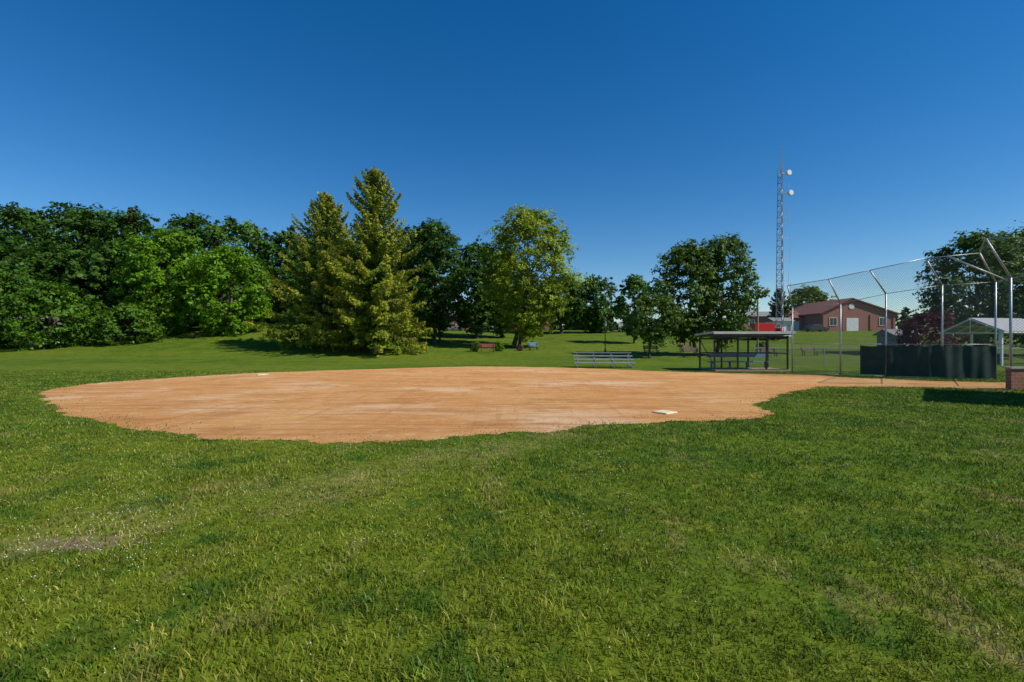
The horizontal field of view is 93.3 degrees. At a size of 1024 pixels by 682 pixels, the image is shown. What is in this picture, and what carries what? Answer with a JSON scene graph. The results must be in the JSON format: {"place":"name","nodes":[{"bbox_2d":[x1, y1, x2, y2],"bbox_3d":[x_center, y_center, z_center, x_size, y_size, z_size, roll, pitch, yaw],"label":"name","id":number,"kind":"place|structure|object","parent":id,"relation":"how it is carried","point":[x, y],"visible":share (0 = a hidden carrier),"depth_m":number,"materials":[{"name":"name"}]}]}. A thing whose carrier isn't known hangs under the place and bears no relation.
{"place":"outdoors","nodes":[
{"label":"outdoors","id":0,"kind":"place"},
{"bbox_2d":[0,320,1023,681],"bbox_3d":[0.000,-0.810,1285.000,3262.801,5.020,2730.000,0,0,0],"label":"grass lawn ground","id":1,"kind":"structure","parent":0,"point":[198,348],"depth_m":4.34,"materials":[{"name":"plant"}]},
{"bbox_2d":[0,266,57,348],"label":"maple tree","id":2,"kind":"object","parent":1,"relation":"on","point":[15,279],"visible":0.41,"depth_m":55.89,"materials":[{"name":"green plant"}]},
{"bbox_2d":[3,316,65,345],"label":"garden shed","id":3,"kind":"structure","parent":1,"relation":"on","point":[38,325],"depth_m":57.97,"materials":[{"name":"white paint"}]},
{"bbox_2d":[0,279,109,350],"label":"maple tree","id":4,"kind":"object","parent":1,"relation":"on","point":[55,297],"visible":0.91,"depth_m":53.67,"materials":[{"name":"green plant"}]},
{"bbox_2d":[106,207,141,300],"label":"spruce tree","id":5,"kind":"object","parent":1,"relation":"on","point":[130,222],"visible":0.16,"depth_m":72.65,"materials":[{"name":"green plant"}]},
{"bbox_2d":[91,302,174,345],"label":"maple tree","id":6,"kind":"object","parent":1,"relation":"on","point":[153,329],"visible":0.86,"depth_m":55.84,"materials":[{"name":"green plant"}]},
{"bbox_2d":[101,225,224,335],"bbox_3d":[-44.781,-7.218,63.239,13.499,15.966,12.692,0,0,0],"label":"maple tree","id":7,"kind":"object","parent":1,"relation":"on","point":[148,251],"visible":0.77,"depth_m":60.59,"materials":[{"name":"green plant"}]},
{"bbox_2d":[0,201,441,337],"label":"forest treeline","id":8,"kind":"object","parent":1,"relation":"on","point":[83,259],"visible":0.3,"depth_m":71.41,"materials":[{"name":"green plant"}]},
{"bbox_2d":[172,243,275,336],"bbox_3d":[-36.245,-5.894,61.970,10.949,12.940,11.346,0,0,0],"label":"maple tree","id":9,"kind":"object","parent":1,"relation":"on","point":[226,321],"visible":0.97,"depth_m":60.41,"materials":[{"name":"green plant"}]},
{"bbox_2d":[278,338,292,349],"bbox_3d":[-23.472,0.373,50.000,1.173,1.439,1.347,0,0,44],"label":"shrub","id":10,"kind":"object","parent":1,"relation":"on","point":[283,346],"visible":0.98,"depth_m":49.89,"materials":[{"name":"green plant"}]},
{"bbox_2d":[277,225,297,310],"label":"spruce tree","id":11,"kind":"object","parent":1,"relation":"on","point":[292,227],"visible":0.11,"depth_m":79.67,"materials":[{"name":"green plant"}]},
{"bbox_2d":[245,191,384,348],"bbox_3d":[-20.297,-7.425,52.581,12.955,17.201,14.278,0,0,0],"label":"spruce tree","id":12,"kind":"object","parent":1,"relation":"on","point":[326,215],"visible":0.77,"depth_m":50.15,"materials":[{"name":"green plant"}]},
{"bbox_2d":[299,166,432,356],"bbox_3d":[-14.479,-7.892,47.830,12.676,18.649,12.459,0,0,0],"label":"spruce tree","id":13,"kind":"object","parent":1,"relation":"on","point":[377,247],"visible":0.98,"depth_m":46.54,"materials":[{"name":"green plant"}]},
{"bbox_2d":[391,347,401,354],"bbox_3d":[-11.138,1.091,46.837,1.202,1.015,0.900,0,0,32],"label":"shrub","id":14,"kind":"object","parent":1,"relation":"on","point":[396,351],"visible":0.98,"depth_m":46.72,"materials":[{"name":"green plant"}]},
{"bbox_2d":[377,224,450,336],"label":"maple tree","id":15,"kind":"object","parent":1,"relation":"on","point":[406,228],"visible":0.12,"depth_m":70.25,"materials":[{"name":"green plant"}]},
{"bbox_2d":[400,217,473,342],"bbox_3d":[-10.771,-8.176,65.786,10.656,17.138,10.903,0,0,-21],"label":"maple tree","id":16,"kind":"object","parent":1,"relation":"on","point":[435,240],"visible":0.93,"depth_m":64.29,"materials":[{"name":"green plant"}]},
{"bbox_2d":[445,324,463,330],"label":"parked car","id":17,"kind":"object","parent":1,"relation":"on","point":[453,326],"visible":0.43,"depth_m":102.13,"materials":[{"name":"silver metal"}]},
{"bbox_2d":[470,340,479,351],"bbox_3d":[-4.143,0.698,54.964,1.378,1.644,1.653,0,0,0],"label":"shrub","id":18,"kind":"object","parent":1,"relation":"on","point":[473,348],"visible":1,"depth_m":54.78,"materials":[{"name":"green plant"}]},
{"bbox_2d":[444,235,512,338],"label":"maple tree","id":19,"kind":"object","parent":1,"relation":"on","point":[471,315],"visible":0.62,"depth_m":74.02,"materials":[{"name":"green plant"}]},
{"bbox_2d":[480,344,494,351],"bbox_3d":[-2.753,0.794,54.059,1.700,0.961,0.547,0,0,-3],"label":"park bench","id":20,"kind":"object","parent":1,"relation":"on","point":[487,345],"visible":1,"depth_m":54.25,"materials":[{"name":"red wood"}]},
{"bbox_2d":[495,341,504,350],"bbox_3d":[-1.561,0.684,55.940,1.483,1.487,1.152,0,0,-20],"label":"shrub","id":21,"kind":"object","parent":1,"relation":"on","point":[499,343],"visible":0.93,"depth_m":55.77,"materials":[{"name":"green plant"}]},
{"bbox_2d":[473,253,532,337],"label":"maple tree","id":22,"kind":"object","parent":1,"relation":"on","point":[499,330],"visible":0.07,"depth_m":77.80,"materials":[{"name":"green plant"}]},
{"bbox_2d":[0,390,1018,681],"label":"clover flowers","id":23,"kind":"object","parent":1,"relation":"on","point":[304,486],"visible":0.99,"depth_m":4.42,"materials":[{"name":"white plant"}]},
{"bbox_2d":[516,344,523,350],"bbox_3d":[0.882,0.912,57.086,0.812,1.066,1.223,0,0,-26],"label":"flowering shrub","id":24,"kind":"object","parent":1,"relation":"on","point":[520,347],"visible":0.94,"depth_m":56.92,"materials":[{"name":"green plant"}]},
{"bbox_2d":[501,284,554,312],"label":"maple tree","id":25,"kind":"object","parent":1,"relation":"on","point":[538,300],"visible":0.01,"depth_m":93.07,"materials":[{"name":"green plant"}]},
{"bbox_2d":[528,342,538,349],"bbox_3d":[2.577,0.638,58.054,1.200,0.961,0.547,0,0,-23],"label":"park bench","id":26,"kind":"object","parent":1,"relation":"on","point":[530,346],"visible":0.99,"depth_m":58.11,"materials":[{"name":"blue plastic"}]},
{"bbox_2d":[473,203,595,347],"bbox_3d":[2.272,-8.069,61.702,13.332,18.250,13.150,0,0,-23],"label":"honey locust tree","id":27,"kind":"object","parent":1,"relation":"on","point":[524,318],"visible":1,"depth_m":59.76,"materials":[{"name":"green plant"}]},
{"bbox_2d":[534,273,588,333],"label":"maple tree","id":28,"kind":"object","parent":1,"relation":"on","point":[570,313],"visible":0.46,"depth_m":90.20,"materials":[{"name":"green plant"}]},
{"bbox_2d":[570,274,627,333],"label":"maple tree","id":29,"kind":"object","parent":1,"relation":"on","point":[599,316],"visible":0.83,"depth_m":93.04,"materials":[{"name":"green plant"}]},
{"bbox_2d":[573,352,634,367],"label":"aluminium bleachers","id":30,"kind":"object","parent":1,"relation":"on","point":[594,362],"visible":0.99,"depth_m":31.14,"materials":[{"name":"silver metal"}]},
{"bbox_2d":[603,321,606,351],"bbox_3d":[10.600,-0.501,55.000,0.462,3.600,0.462,0,0,-22],"label":"park lamp post","id":31,"kind":"object","parent":1,"relation":"on","point":[605,323],"visible":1,"depth_m":54.94,"materials":[{"name":"black metal"}]},
{"bbox_2d":[208,301,1005,329],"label":"distant treeline","id":32,"kind":"object","parent":1,"relation":"on","point":[574,326],"visible":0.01,"depth_m":125.39,"materials":[{"name":"green plant"}]},
{"bbox_2d":[618,322,625,331],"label":"white van","id":33,"kind":"object","parent":1,"relation":"on","point":[619,324],"visible":0.3,"depth_m":96.95,"materials":[{"name":"paint"}]},
{"bbox_2d":[614,273,656,342],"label":"ash tree","id":34,"kind":"object","parent":1,"relation":"on","point":[632,283],"visible":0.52,"depth_m":69.28,"materials":[{"name":"green plant"}]},
{"bbox_2d":[643,345,658,353],"bbox_3d":[14.994,0.962,52.058,1.700,0.961,0.547,0,0,-6],"label":"park bench","id":35,"kind":"object","parent":1,"relation":"on","point":[644,347],"visible":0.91,"depth_m":52.25,"materials":[{"name":"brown wood"}]},
{"bbox_2d":[624,291,688,357],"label":"ash tree","id":36,"kind":"object","parent":1,"relation":"on","point":[660,329],"visible":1,"depth_m":45.58,"materials":[{"name":"green plant"}]},
{"bbox_2d":[636,238,725,355],"bbox_3d":[17.910,-4.490,49.986,7.824,12.410,8.727,0,0,44],"label":"ash tree","id":37,"kind":"object","parent":1,"relation":"on","point":[690,326],"visible":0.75,"depth_m":48.77,"materials":[{"name":"green plant"}]},
{"bbox_2d":[678,344,692,350],"bbox_3d":[20.194,0.777,56.058,1.700,0.961,0.547,0,0,-6],"label":"park bench","id":38,"kind":"object","parent":1,"relation":"on","point":[686,345],"visible":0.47,"depth_m":56.27,"materials":[{"name":"brown wood"}]},
{"bbox_2d":[681,348,698,357],"bbox_3d":[17.406,1.131,47.058,1.700,0.961,0.547,0,0,6],"label":"park bench","id":39,"kind":"object","parent":1,"relation":"on","point":[683,349],"visible":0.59,"depth_m":47.25,"materials":[{"name":"brown wood"}]},
{"bbox_2d":[687,232,769,351],"bbox_3d":[22.502,-4.821,50.166,7.835,13.036,7.943,0,0,42],"label":"ash tree","id":40,"kind":"object","parent":1,"relation":"on","point":[736,301],"visible":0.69,"depth_m":49.15,"materials":[{"name":"green plant"}]},
{"bbox_2d":[694,331,795,370],"bbox_3d":[13.508,0.587,28.323,4.590,2.267,2.844,0,0,0],"label":"dugout shelter","id":41,"kind":"object","parent":1,"relation":"on","point":[766,336],"visible":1,"depth_m":27.31,"materials":[{"name":"black paint"}]},
{"bbox_2d":[739,316,766,329],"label":"walls","id":42,"kind":"structure","parent":1,"relation":"on","point":[762,318],"depth_m":114.00,"materials":[{"name":"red brick"}]},
{"bbox_2d":[733,312,768,315],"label":"roof","id":43,"kind":"structure","parent":42,"relation":"on","point":[760,313],"depth_m":116.02,"materials":[{"name":"grey metal"}]},
{"bbox_2d":[748,288,770,351],"bbox_3d":[25.500,-1.870,49.905,2.200,7.170,0.388,0,0,0],"label":"floodlight pole","id":44,"kind":"object","parent":1,"relation":"on","point":[759,289],"visible":0.5,"depth_m":49.93,"materials":[{"name":"brown metal"}]},
{"bbox_2d":[749,323,781,339],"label":"red box truck","id":45,"kind":"object","parent":1,"relation":"on","point":[766,326],"visible":0.31,"depth_m":75.06,"materials":[{"name":"paint"}]},
{"bbox_2d":[759,347,778,356],"bbox_3d":[25.500,1.104,48.059,1.700,0.961,0.547,0,0,0],"label":"park bench","id":46,"kind":"object","parent":1,"relation":"on","point":[760,349],"visible":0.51,"depth_m":48.26,"materials":[{"name":"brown wood"}]},
{"bbox_2d":[762,318,794,336],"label":"equipment shed","id":47,"kind":"structure","parent":1,"relation":"on","point":[787,324],"depth_m":82.50,"materials":[{"name":"white paint"}]},
{"bbox_2d":[766,288,793,317],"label":"spruce tree","id":48,"kind":"object","parent":1,"relation":"on","point":[772,314],"visible":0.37,"depth_m":94.57,"materials":[{"name":"green plant"}]},
{"bbox_2d":[800,346,818,355],"bbox_3d":[30.794,1.040,50.058,1.700,0.961,0.547,0,0,-6],"label":"park bench","id":49,"kind":"object","parent":1,"relation":"on","point":[808,349],"visible":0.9,"depth_m":50.17,"materials":[{"name":"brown wood"}]},
{"bbox_2d":[786,284,836,310],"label":"maple tree","id":50,"kind":"object","parent":1,"relation":"on","point":[812,300],"visible":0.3,"depth_m":123.87,"materials":[{"name":"green plant"}]},
{"bbox_2d":[804,324,829,331],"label":"parked car","id":51,"kind":"object","parent":1,"relation":"on","point":[808,327],"visible":0.88,"depth_m":99.17,"materials":[{"name":"paint"}]},
{"bbox_2d":[791,299,895,330],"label":"walls","id":52,"kind":"structure","parent":1,"relation":"on","point":[807,320],"depth_m":105.00,"materials":[{"name":"red brick"}]},
{"bbox_2d":[793,318,858,330],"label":"garage door","id":53,"kind":"structure","parent":52,"relation":"attached to","point":[796,325],"depth_m":104.94,"materials":[{"name":"white paint"}]},
{"bbox_2d":[786,298,900,317],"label":"roof","id":54,"kind":"structure","parent":52,"relation":"on","point":[797,313],"depth_m":109.20,"materials":[{"name":"red"}]},
{"bbox_2d":[829,317,884,325],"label":"windows frames","id":55,"kind":"structure","parent":52,"relation":"attached to","point":[836,325],"depth_m":104.90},
{"bbox_2d":[830,318,884,324],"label":"windows glass","id":56,"kind":"object","parent":55,"relation":"in","point":[835,323],"visible":0.64,"depth_m":104.95,"materials":[{"name":"grey glass"}]},
{"bbox_2d":[823,315,894,329],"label":"brick pilasters","id":57,"kind":"object","parent":52,"relation":"attached to","point":[843,320],"visible":0.66,"depth_m":104.85,"materials":[{"name":"brown brick"}]},
{"bbox_2d":[753,348,1023,366],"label":"chain link fence","id":58,"kind":"object","parent":1,"relation":"on","point":[857,355],"visible":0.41,"depth_m":32.48,"materials":[{"name":"metal"}]},
{"bbox_2d":[872,329,921,345],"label":"garden shed","id":59,"kind":"structure","parent":1,"relation":"on","point":[889,331],"depth_m":59.58,"materials":[{"name":"grey"}]},
{"bbox_2d":[787,237,1023,381],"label":"backstop fence","id":60,"kind":"object","parent":1,"relation":"on","point":[947,361],"visible":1,"depth_m":21.79,"materials":[{"name":"metal"}]},
{"bbox_2d":[888,309,968,346],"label":"purple leaf plum tree","id":61,"kind":"object","parent":1,"relation":"on","point":[915,325],"visible":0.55,"depth_m":41.50,"materials":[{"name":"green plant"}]},
{"bbox_2d":[912,228,1023,346],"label":"oak tree","id":62,"kind":"object","parent":1,"relation":"on","point":[969,242],"visible":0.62,"depth_m":48.55,"materials":[{"name":"green plant"}]},
{"bbox_2d":[938,318,1023,365],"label":"white picnic pavilion","id":63,"kind":"structure","parent":1,"relation":"on","point":[989,324],"depth_m":35.59,"materials":[{"name":"paint"}]},
{"bbox_2d":[965,220,1023,349],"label":"oak tree","id":64,"kind":"object","parent":1,"relation":"on","point":[1020,233],"visible":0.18,"depth_m":50.16,"materials":[{"name":"green plant"}]},
{"bbox_2d":[1003,367,1023,389],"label":"brick dugout","id":65,"kind":"object","parent":1,"relation":"on","point":[1014,377],"visible":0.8,"depth_m":16.85,"materials":[{"name":"brick"}]},
{"bbox_2d":[0,0,1023,328],"label":"sky","id":66,"kind":"structure","parent":0,"point":[648,127],"materials":[{"name":"blue"}]},
{"bbox_2d":[39,366,1004,443],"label":"infield dirt","id":67,"kind":"structure","parent":0,"point":[428,403],"depth_m":14.00,"materials":[{"name":"soil"}]},
{"bbox_2d":[652,410,677,414],"bbox_3d":[3.600,1.678,11.400,0.420,0.040,0.420,0,0,-34],"label":"base plate","id":68,"kind":"object","parent":67,"relation":"on","point":[666,412],"visible":1,"depth_m":11.34,"materials":[{"name":"white rubber"}]},
{"bbox_2d":[775,145,793,330],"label":"lattice radio tower","id":69,"kind":"structure","parent":0,"point":[789,192],"depth_m":79.98,"materials":[{"name":"metal"}]}
]}

